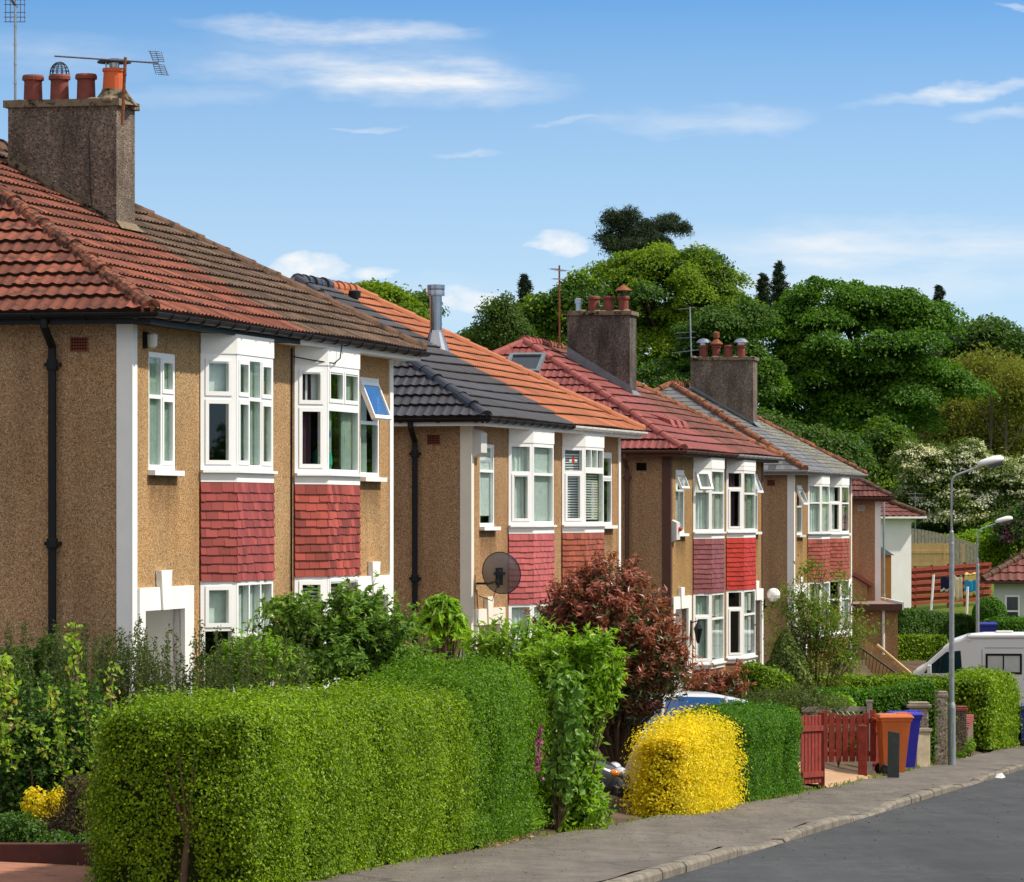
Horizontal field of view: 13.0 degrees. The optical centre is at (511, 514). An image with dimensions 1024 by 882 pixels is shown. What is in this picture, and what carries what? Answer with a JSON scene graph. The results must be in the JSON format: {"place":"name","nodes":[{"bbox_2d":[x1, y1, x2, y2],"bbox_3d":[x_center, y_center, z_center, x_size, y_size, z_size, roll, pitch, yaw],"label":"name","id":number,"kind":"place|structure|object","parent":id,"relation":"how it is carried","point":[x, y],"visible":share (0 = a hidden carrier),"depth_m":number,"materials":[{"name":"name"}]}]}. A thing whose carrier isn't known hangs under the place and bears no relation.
{"place":"outdoors","nodes":[
{"label":"outdoors","id":0,"kind":"place"},
{"bbox_2d":[0,862,282,881],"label":"driveway","id":1,"kind":"structure","parent":0,"point":[22,872],"depth_m":39.45,"materials":[{"name":"brick"}]},
{"bbox_2d":[0,504,1021,881],"bbox_3d":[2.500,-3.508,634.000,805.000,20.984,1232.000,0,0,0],"label":"ground","id":2,"kind":"structure","parent":0,"point":[622,816],"depth_m":85.62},
{"bbox_2d":[0,652,50,771],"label":"climbing shrub","id":3,"kind":"object","parent":2,"relation":"on","point":[6,728],"visible":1,"depth_m":43.17,"materials":[{"name":"green plant"}]},
{"bbox_2d":[0,633,73,730],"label":"bush","id":4,"kind":"object","parent":2,"relation":"on","point":[35,656],"visible":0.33,"depth_m":48.16,"materials":[{"name":"green plant"}]},
{"bbox_2d":[19,785,70,832],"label":"golden shrub","id":5,"kind":"object","parent":2,"relation":"on","point":[41,806],"visible":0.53,"depth_m":42.25,"materials":[{"name":"yellow plant"}]},
{"bbox_2d":[0,810,98,842],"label":"bush","id":6,"kind":"object","parent":2,"relation":"on","point":[16,826],"visible":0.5,"depth_m":41.37,"materials":[{"name":"green plant"}]},
{"bbox_2d":[0,843,105,865],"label":"garden edging","id":7,"kind":"object","parent":2,"relation":"on","point":[61,853],"depth_m":40.62,"materials":[{"name":"brick"}]},
{"bbox_2d":[0,664,113,825],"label":"bush","id":8,"kind":"object","parent":2,"relation":"on","point":[34,768],"visible":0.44,"depth_m":44.26,"materials":[{"name":"green plant"}]},
{"bbox_2d":[37,770,100,839],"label":"heather shrub","id":9,"kind":"object","parent":2,"relation":"on","point":[63,823],"visible":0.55,"depth_m":41.90,"materials":[{"name":"brown plant"}]},
{"bbox_2d":[0,619,142,783],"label":"broom shrub","id":10,"kind":"object","parent":2,"relation":"on","point":[57,632],"visible":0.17,"depth_m":47.77,"materials":[{"name":"green plant"}]},
{"bbox_2d":[39,621,123,823],"bbox_3d":[-4.180,2.059,43.590,0.813,2.067,0.735,0,0,0],"label":"climbing shrub","id":11,"kind":"object","parent":2,"relation":"on","point":[61,735],"visible":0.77,"depth_m":43.63,"materials":[{"name":"green plant"}]},
{"bbox_2d":[38,614,193,810],"bbox_3d":[-4.245,2.109,47.840,1.717,2.101,1.679,0,0,0],"label":"broom shrub","id":12,"kind":"object","parent":2,"relation":"on","point":[124,685],"visible":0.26,"depth_m":47.55,"materials":[{"name":"green plant"}]},
{"bbox_2d":[108,632,213,708],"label":"broom shrub","id":13,"kind":"object","parent":2,"relation":"on","point":[176,669],"visible":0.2,"depth_m":47.41,"materials":[{"name":"green plant"}]},
{"bbox_2d":[0,58,430,758],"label":"semi detached house","id":14,"kind":"structure","parent":2,"relation":"on","point":[172,396],"depth_m":52.66,"materials":[{"name":"paint"}]},
{"bbox_2d":[4,0,25,99],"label":"tv aerial","id":15,"kind":"object","parent":14,"relation":"attached to","point":[15,17],"visible":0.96,"depth_m":56.89,"materials":[{"name":"metal"}]},
{"bbox_2d":[54,51,167,124],"bbox_3d":[-4.931,-5.261,55.200,1.416,0.920,0.096,0,0,0],"label":"tv aerial","id":16,"kind":"object","parent":14,"relation":"attached to","point":[125,60],"visible":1,"depth_m":55.19,"materials":[{"name":"metal"}]},
{"bbox_2d":[148,351,184,475],"bbox_3d":[-3.991,-1.170,51.157,0.183,1.440,1.150,0,0,13],"label":"window","id":17,"kind":"structure","parent":14,"relation":"in","point":[161,365],"depth_m":51.15,"materials":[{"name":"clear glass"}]},
{"bbox_2d":[200,579,272,693],"bbox_3d":[-3.236,1.595,53.702,0.442,1.650,2.464,0,0,13],"label":"bay window","id":18,"kind":"structure","parent":14,"relation":"in","point":[229,604],"depth_m":52.88,"materials":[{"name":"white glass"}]},
{"bbox_2d":[200,353,277,473],"bbox_3d":[-3.236,-1.199,53.702,0.442,1.402,2.464,0,0,13],"label":"bay window","id":19,"kind":"structure","parent":14,"relation":"in","point":[231,380],"depth_m":52.97,"materials":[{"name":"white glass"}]},
{"bbox_2d":[294,575,358,690],"bbox_3d":[-2.329,1.595,57.732,0.443,1.650,2.464,0,0,13],"label":"bay window","id":20,"kind":"structure","parent":14,"relation":"in","point":[324,583],"depth_m":56.90,"materials":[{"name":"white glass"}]},
{"bbox_2d":[294,365,363,476],"bbox_3d":[-2.328,-1.199,57.732,0.442,1.402,2.464,0,0,13],"label":"bay window","id":21,"kind":"structure","parent":14,"relation":"in","point":[312,383],"depth_m":56.91,"materials":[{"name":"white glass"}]},
{"bbox_2d":[360,377,392,481],"bbox_3d":[-1.860,-1.170,60.363,0.291,1.440,1.150,0,0,13],"label":"window","id":22,"kind":"structure","parent":14,"relation":"in","point":[371,395],"depth_m":60.34,"materials":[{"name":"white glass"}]},
{"bbox_2d":[129,620,312,703],"bbox_3d":[-3.065,2.173,47.295,1.966,2.146,1.875,0,0,0],"label":"broom shrub","id":23,"kind":"object","parent":2,"relation":"on","point":[230,678],"visible":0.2,"depth_m":47.03,"materials":[{"name":"green plant"}]},
{"bbox_2d":[205,627,297,693],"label":"bush","id":24,"kind":"object","parent":2,"relation":"on","point":[270,657],"visible":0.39,"depth_m":48.87,"materials":[{"name":"green plant"}]},
{"bbox_2d":[72,672,483,881],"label":"hedge","id":25,"kind":"object","parent":2,"relation":"on","point":[272,784],"visible":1,"depth_m":38.82,"materials":[{"name":"green plant"}]},
{"bbox_2d":[241,569,447,692],"bbox_3d":[-1.996,1.947,51.929,2.189,2.649,1.942,0,0,31],"label":"leafy shrub","id":26,"kind":"object","parent":2,"relation":"on","point":[373,637],"visible":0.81,"depth_m":51.74,"materials":[{"name":"green plant"}]},
{"bbox_2d":[351,277,429,319],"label":"tree","id":27,"kind":"object","parent":2,"relation":"on","point":[400,296],"visible":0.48,"depth_m":235.21,"materials":[{"name":"green plant"}]},
{"bbox_2d":[412,592,476,661],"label":"broadleaf shrub","id":28,"kind":"object","parent":2,"relation":"on","point":[450,620],"visible":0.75,"depth_m":60.84,"materials":[{"name":"green plant"}]},
{"bbox_2d":[354,648,555,846],"bbox_3d":[-0.805,2.567,49.483,2.072,2.157,5.126,0,0,10],"label":"hedge","id":29,"kind":"object","parent":2,"relation":"on","point":[501,699],"visible":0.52,"depth_m":49.07,"materials":[{"name":"green plant"}]},
{"bbox_2d":[290,273,647,723],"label":"semi detached house","id":30,"kind":"structure","parent":2,"relation":"on","point":[493,452],"depth_m":74.47,"materials":[{"name":"paint"}]},
{"bbox_2d":[479,444,500,529],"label":"window","id":31,"kind":"structure","parent":30,"relation":"in","point":[486,461],"depth_m":73.23,"materials":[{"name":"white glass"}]},
{"bbox_2d":[475,552,520,608],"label":"satellite dish","id":32,"kind":"object","parent":30,"relation":"attached to","point":[501,572],"visible":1,"depth_m":71.92,"materials":[{"name":"grey"}]},
{"bbox_2d":[508,603,550,694],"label":"bay window","id":33,"kind":"structure","parent":30,"relation":"in","point":[515,611],"depth_m":74.62,"materials":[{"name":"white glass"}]},
{"bbox_2d":[508,443,556,526],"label":"bay window","id":34,"kind":"structure","parent":30,"relation":"in","point":[530,482],"depth_m":74.68,"materials":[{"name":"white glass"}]},
{"bbox_2d":[561,446,606,525],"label":"bay window","id":35,"kind":"structure","parent":30,"relation":"in","point":[594,470],"depth_m":78.72,"materials":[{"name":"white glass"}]},
{"bbox_2d":[604,452,617,528],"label":"window","id":36,"kind":"structure","parent":30,"relation":"in","point":[608,455],"depth_m":82.60,"materials":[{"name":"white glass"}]},
{"bbox_2d":[464,289,537,350],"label":"tree","id":37,"kind":"object","parent":2,"relation":"on","point":[499,327],"visible":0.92,"depth_m":227.52,"materials":[{"name":"green plant"}]},
{"bbox_2d":[453,608,571,728],"bbox_3d":[0.049,2.399,56.975,1.405,2.445,1.248,0,0,-27],"label":"laurel","id":38,"kind":"object","parent":2,"relation":"on","point":[484,646],"visible":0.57,"depth_m":56.84,"materials":[{"name":"green plant"}]},
{"bbox_2d":[538,663,595,831],"bbox_3d":[0.650,2.735,52.929,0.691,2.009,0.611,0,0,0],"label":"ivy","id":39,"kind":"object","parent":2,"relation":"on","point":[569,723],"visible":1,"depth_m":52.82,"materials":[{"name":"green plant"}]},
{"bbox_2d":[516,621,637,832],"bbox_3d":[0.719,2.591,53.596,1.597,2.632,1.207,0,0,0],"label":"ivy bush","id":40,"kind":"object","parent":2,"relation":"on","point":[586,655],"visible":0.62,"depth_m":53.43,"materials":[{"name":"green plant"}]},
{"bbox_2d":[514,266,643,367],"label":"tree","id":41,"kind":"object","parent":2,"relation":"on","point":[541,311],"visible":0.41,"depth_m":239.03,"materials":[{"name":"green plant"}]},
{"bbox_2d":[591,757,632,798],"bbox_3d":[-0.343,3.426,62.401,4.075,1.583,1.860,0,0,-2],"label":"parked car","id":42,"kind":"object","parent":2,"relation":"on","point":[612,773],"visible":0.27,"depth_m":61.68,"materials":[{"name":"grey paint"}]},
{"bbox_2d":[523,549,703,767],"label":"photinia","id":43,"kind":"object","parent":2,"relation":"on","point":[607,599],"visible":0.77,"depth_m":65.64,"materials":[{"name":"red plant"}]},
{"bbox_2d":[492,284,784,692],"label":"semi detached house","id":44,"kind":"structure","parent":2,"relation":"on","point":[692,505],"depth_m":97.59,"materials":[{"name":"paint"}]},
{"bbox_2d":[676,470,689,535],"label":"window","id":45,"kind":"structure","parent":44,"relation":"in","point":[680,483],"depth_m":95.12,"materials":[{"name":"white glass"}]},
{"bbox_2d":[693,468,726,533],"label":"bay window","id":46,"kind":"structure","parent":44,"relation":"in","point":[703,478],"depth_m":96.48,"materials":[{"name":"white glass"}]},
{"bbox_2d":[693,592,726,669],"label":"bay window","id":47,"kind":"structure","parent":44,"relation":"in","point":[703,603],"depth_m":96.50,"materials":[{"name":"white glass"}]},
{"bbox_2d":[726,589,757,662],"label":"bay window","id":48,"kind":"structure","parent":44,"relation":"in","point":[743,654],"depth_m":100.49,"materials":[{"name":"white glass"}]},
{"bbox_2d":[726,470,759,532],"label":"bay window","id":49,"kind":"structure","parent":44,"relation":"in","point":[745,476],"depth_m":100.49,"materials":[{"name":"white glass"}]},
{"bbox_2d":[588,203,694,260],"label":"pine tree","id":50,"kind":"object","parent":2,"relation":"on","point":[629,228],"visible":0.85,"depth_m":289.43,"materials":[{"name":"green plant"}]},
{"bbox_2d":[556,685,747,748],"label":"parked car","id":51,"kind":"object","parent":2,"relation":"on","point":[693,698],"visible":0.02,"depth_m":76.75,"materials":[{"name":"silver metal"}]},
{"bbox_2d":[574,240,769,381],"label":"tree","id":52,"kind":"object","parent":2,"relation":"on","point":[697,277],"visible":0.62,"depth_m":259.67,"materials":[{"name":"green plant"}]},
{"bbox_2d":[616,701,751,817],"bbox_3d":[2.398,3.358,61.351,1.375,1.611,5.718,0,0,11],"label":"hedge","id":53,"kind":"object","parent":2,"relation":"on","point":[685,763],"visible":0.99,"depth_m":59.34,"materials":[{"name":"yellow plant"}]},
{"bbox_2d":[636,296,799,400],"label":"tree","id":54,"kind":"object","parent":2,"relation":"on","point":[743,320],"visible":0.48,"depth_m":246.82,"materials":[{"name":"green plant"}]},
{"bbox_2d":[680,656,756,699],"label":"photinia","id":55,"kind":"object","parent":2,"relation":"on","point":[722,683],"visible":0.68,"depth_m":79.82,"materials":[{"name":"red plant"}]},
{"bbox_2d":[673,697,805,801],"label":"hedge","id":56,"kind":"object","parent":2,"relation":"on","point":[770,745],"visible":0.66,"depth_m":67.39,"materials":[{"name":"green plant"}]},
{"bbox_2d":[654,332,868,667],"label":"semi detached house","id":57,"kind":"structure","parent":2,"relation":"on","point":[807,497],"depth_m":124.13,"materials":[{"name":"paint"}]},
{"bbox_2d":[807,484,831,534],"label":"bay window","id":58,"kind":"structure","parent":57,"relation":"in","point":[817,494],"depth_m":122.88,"materials":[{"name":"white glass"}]},
{"bbox_2d":[829,485,850,533],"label":"bay window","id":59,"kind":"structure","parent":57,"relation":"in","point":[839,502],"depth_m":126.91,"materials":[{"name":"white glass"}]},
{"bbox_2d":[736,659,799,710],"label":"hedge","id":60,"kind":"object","parent":2,"relation":"on","point":[760,673],"visible":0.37,"depth_m":90.04,"materials":[{"name":"green plant"}]},
{"bbox_2d":[763,259,790,315],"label":"conifer tree","id":61,"kind":"object","parent":2,"relation":"on","point":[779,283],"visible":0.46,"depth_m":299.69,"materials":[{"name":"green plant"}]},
{"bbox_2d":[738,682,849,727],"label":"bush","id":62,"kind":"object","parent":2,"relation":"on","point":[787,700],"visible":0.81,"depth_m":84.44,"materials":[{"name":"green plant"}]},
{"bbox_2d":[765,627,834,725],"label":"conifer","id":63,"kind":"object","parent":2,"relation":"on","point":[786,654],"visible":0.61,"depth_m":91.76,"materials":[{"name":"green plant"}]},
{"bbox_2d":[800,712,824,788],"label":"gate","id":64,"kind":"structure","parent":2,"relation":"on","point":[812,751],"depth_m":73.66,"materials":[{"name":"wood"}]},
{"bbox_2d":[603,762,1023,881],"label":"kerb","id":65,"kind":"structure","parent":2,"relation":"on","point":[681,866],"depth_m":52.54,"materials":[{"name":"concrete"}]},
{"bbox_2d":[757,405,883,481],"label":"tree","id":66,"kind":"object","parent":2,"relation":"on","point":[853,448],"visible":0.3,"depth_m":214.03,"materials":[{"name":"green plant"}]},
{"bbox_2d":[754,554,895,688],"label":"rowan","id":67,"kind":"object","parent":2,"relation":"on","point":[816,618],"visible":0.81,"depth_m":96.10,"materials":[{"name":"green plant"}]},
{"bbox_2d":[736,674,940,764],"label":"hedge","id":68,"kind":"object","parent":2,"relation":"on","point":[886,698],"visible":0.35,"depth_m":93.20,"materials":[{"name":"green plant"}]},
{"bbox_2d":[800,700,881,772],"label":"lattice fence","id":69,"kind":"object","parent":2,"relation":"on","point":[868,708],"visible":0.3,"depth_m":85.48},
{"bbox_2d":[822,710,875,761],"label":"picket fence","id":70,"kind":"object","parent":2,"relation":"on","point":[845,753],"visible":0.89,"depth_m":83.47,"materials":[{"name":"wood"}]},
{"bbox_2d":[858,725,866,775],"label":"gate post","id":71,"kind":"object","parent":2,"relation":"on","point":[862,749],"visible":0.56,"depth_m":82.70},
{"bbox_2d":[852,479,894,600],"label":"pebbledash house","id":72,"kind":"structure","parent":2,"relation":"on","point":[868,497],"depth_m":143.01,"materials":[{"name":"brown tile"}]},
{"bbox_2d":[752,275,1000,437],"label":"tree","id":73,"kind":"object","parent":2,"relation":"on","point":[902,375],"visible":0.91,"depth_m":252.96,"materials":[{"name":"green plant"}]},
{"bbox_2d":[852,597,903,661],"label":"porch","id":74,"kind":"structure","parent":2,"relation":"on","point":[884,610],"depth_m":137.00,"materials":[{"name":"brown concrete"}]},
{"bbox_2d":[812,670,957,756],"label":"hedge","id":75,"kind":"object","parent":2,"relation":"on","point":[941,682],"visible":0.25,"depth_m":102.36,"materials":[{"name":"green plant"}]},
{"bbox_2d":[854,413,921,491],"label":"tree","id":76,"kind":"object","parent":2,"relation":"on","point":[882,437],"visible":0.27,"depth_m":231.22,"materials":[{"name":"green plant"}]},
{"bbox_2d":[865,640,911,675],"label":"stair railing","id":77,"kind":"object","parent":2,"relation":"on","point":[869,648],"visible":0.27,"depth_m":131.00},
{"bbox_2d":[881,500,926,607],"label":"white house","id":78,"kind":"structure","parent":2,"relation":"on","point":[899,516],"depth_m":181.00,"materials":[{"name":"paint"}]},
{"bbox_2d":[886,710,923,766],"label":"wheelie bin","id":79,"kind":"object","parent":2,"relation":"on","point":[917,715],"visible":0.37,"depth_m":87.58,"materials":[{"name":"plastic"}]},
{"bbox_2d":[912,728,931,768],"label":"low wall","id":80,"kind":"structure","parent":2,"relation":"on","point":[923,753],"depth_m":91.31,"materials":[{"name":"concrete"}]},
{"bbox_2d":[898,633,947,660],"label":"hedge","id":81,"kind":"object","parent":2,"relation":"on","point":[911,646],"visible":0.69,"depth_m":149.62,"materials":[{"name":"green plant"}]},
{"bbox_2d":[911,543,948,590],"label":"board fence","id":82,"kind":"object","parent":2,"relation":"on","point":[935,554],"visible":0.38,"depth_m":197.00,"materials":[{"name":"wood"}]},
{"bbox_2d":[898,607,975,642],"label":"hedge","id":83,"kind":"object","parent":2,"relation":"on","point":[913,620],"visible":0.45,"depth_m":164.70,"materials":[{"name":"green plant"}]},
{"bbox_2d":[932,691,947,764],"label":"pillar","id":84,"kind":"structure","parent":2,"relation":"on","point":[941,731],"depth_m":93.51,"materials":[{"name":"stone"}]},
{"bbox_2d":[911,529,976,574],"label":"old fence","id":85,"kind":"object","parent":2,"relation":"on","point":[917,536],"visible":0.43,"depth_m":206.00,"materials":[{"name":"wood"}]},
{"bbox_2d":[911,561,991,609],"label":"slatted fence","id":86,"kind":"object","parent":2,"relation":"on","point":[917,583],"visible":0.34,"depth_m":187.66,"materials":[{"name":"wood"}]},
{"bbox_2d":[884,433,1023,533],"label":"tree","id":87,"kind":"object","parent":2,"relation":"on","point":[982,495],"visible":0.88,"depth_m":222.88,"materials":[{"name":"white plant"}]},
{"bbox_2d":[895,332,1023,491],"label":"woodland","id":88,"kind":"object","parent":2,"relation":"on","point":[995,425],"visible":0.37,"depth_m":289.03,"materials":[{"name":"green plant"}]},
{"bbox_2d":[956,706,967,756],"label":"pillar","id":89,"kind":"structure","parent":2,"relation":"on","point":[961,725],"depth_m":104.70,"materials":[{"name":"stone"}]},
{"bbox_2d":[911,630,1023,702],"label":"motorhome","id":90,"kind":"object","parent":2,"relation":"on","point":[1002,649],"visible":0.42,"depth_m":126.36,"materials":[{"name":"white paint"}]},
{"bbox_2d":[924,646,961,672],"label":"cab window","id":91,"kind":"structure","parent":90,"relation":"in","point":[957,654],"depth_m":126.48,"materials":[{"name":"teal glass"}]},
{"bbox_2d":[986,654,1021,673],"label":"window","id":92,"kind":"structure","parent":90,"relation":"in","point":[1012,663],"depth_m":126.29,"materials":[{"name":"glass"}]},
{"bbox_2d":[926,312,1021,364],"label":"tree","id":93,"kind":"object","parent":2,"relation":"on","point":[994,329],"visible":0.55,"depth_m":327.87,"materials":[{"name":"green plant"}]},
{"bbox_2d":[924,533,1023,566],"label":"hedge","id":94,"kind":"object","parent":2,"relation":"on","point":[996,555],"visible":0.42,"depth_m":213.91,"materials":[{"name":"green plant"}]},
{"bbox_2d":[945,664,1023,750],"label":"hedge","id":95,"kind":"object","parent":2,"relation":"on","point":[989,698],"visible":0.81,"depth_m":113.09,"materials":[{"name":"green plant"}]},
{"bbox_2d":[971,596,1006,624],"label":"round bush","id":96,"kind":"object","parent":2,"relation":"on","point":[988,605],"visible":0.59,"depth_m":161.39,"materials":[{"name":"green plant"}]},
{"bbox_2d":[980,550,1023,616],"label":"bungalow","id":97,"kind":"object","parent":2,"relation":"on","point":[1006,578],"visible":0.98,"depth_m":164.91,"materials":[{"name":"brown tile"}]},
{"bbox_2d":[981,615,1023,631],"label":"hedge","id":98,"kind":"object","parent":2,"relation":"on","point":[1014,624],"visible":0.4,"depth_m":158.19,"materials":[{"name":"green plant"}]},
{"bbox_2d":[986,500,1023,553],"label":"tree","id":99,"kind":"object","parent":2,"relation":"on","point":[1013,530],"visible":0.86,"depth_m":213.38,"materials":[{"name":"green plant"}]},
{"bbox_2d":[995,324,1023,364],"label":"tree","id":100,"kind":"object","parent":2,"relation":"on","point":[1016,343],"visible":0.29,"depth_m":323.86,"materials":[{"name":"green plant"}]},
{"bbox_2d":[0,0,1023,407],"label":"sky","id":101,"kind":"structure","parent":0,"point":[468,147],"materials":[{"name":"blue"}]},
{"bbox_2d":[304,746,1023,881],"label":"pavement","id":102,"kind":"structure","parent":0,"point":[616,855],"depth_m":50.35,"materials":[{"name":"grey concrete"}]},
{"bbox_2d":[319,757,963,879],"bbox_3d":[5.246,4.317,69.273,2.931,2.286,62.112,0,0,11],"label":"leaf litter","id":103,"kind":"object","parent":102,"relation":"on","point":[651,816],"visible":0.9,"depth_m":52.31,"materials":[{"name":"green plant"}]},
{"bbox_2d":[872,712,913,775],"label":"wheelie bin","id":104,"kind":"object","parent":102,"relation":"on","point":[899,722],"visible":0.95,"depth_m":83.09,"materials":[{"name":"orange plastic"}]},
{"bbox_2d":[887,731,899,777],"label":"bollard","id":105,"kind":"object","parent":102,"relation":"on","point":[893,754],"visible":1,"depth_m":81.47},
{"bbox_2d":[948,455,1003,764],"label":"street lamp","id":106,"kind":"object","parent":102,"relation":"on","point":[993,461],"visible":0.97,"depth_m":94.18,"materials":[{"name":"metal"}]},
{"bbox_2d":[798,763,873,786],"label":"gate path","id":107,"kind":"structure","parent":0,"point":[831,776],"depth_m":80.65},
{"bbox_2d":[657,770,1023,881],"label":"road","id":108,"kind":"structure","parent":0,"point":[976,849],"depth_m":48.79,"materials":[{"name":"asphalt"}]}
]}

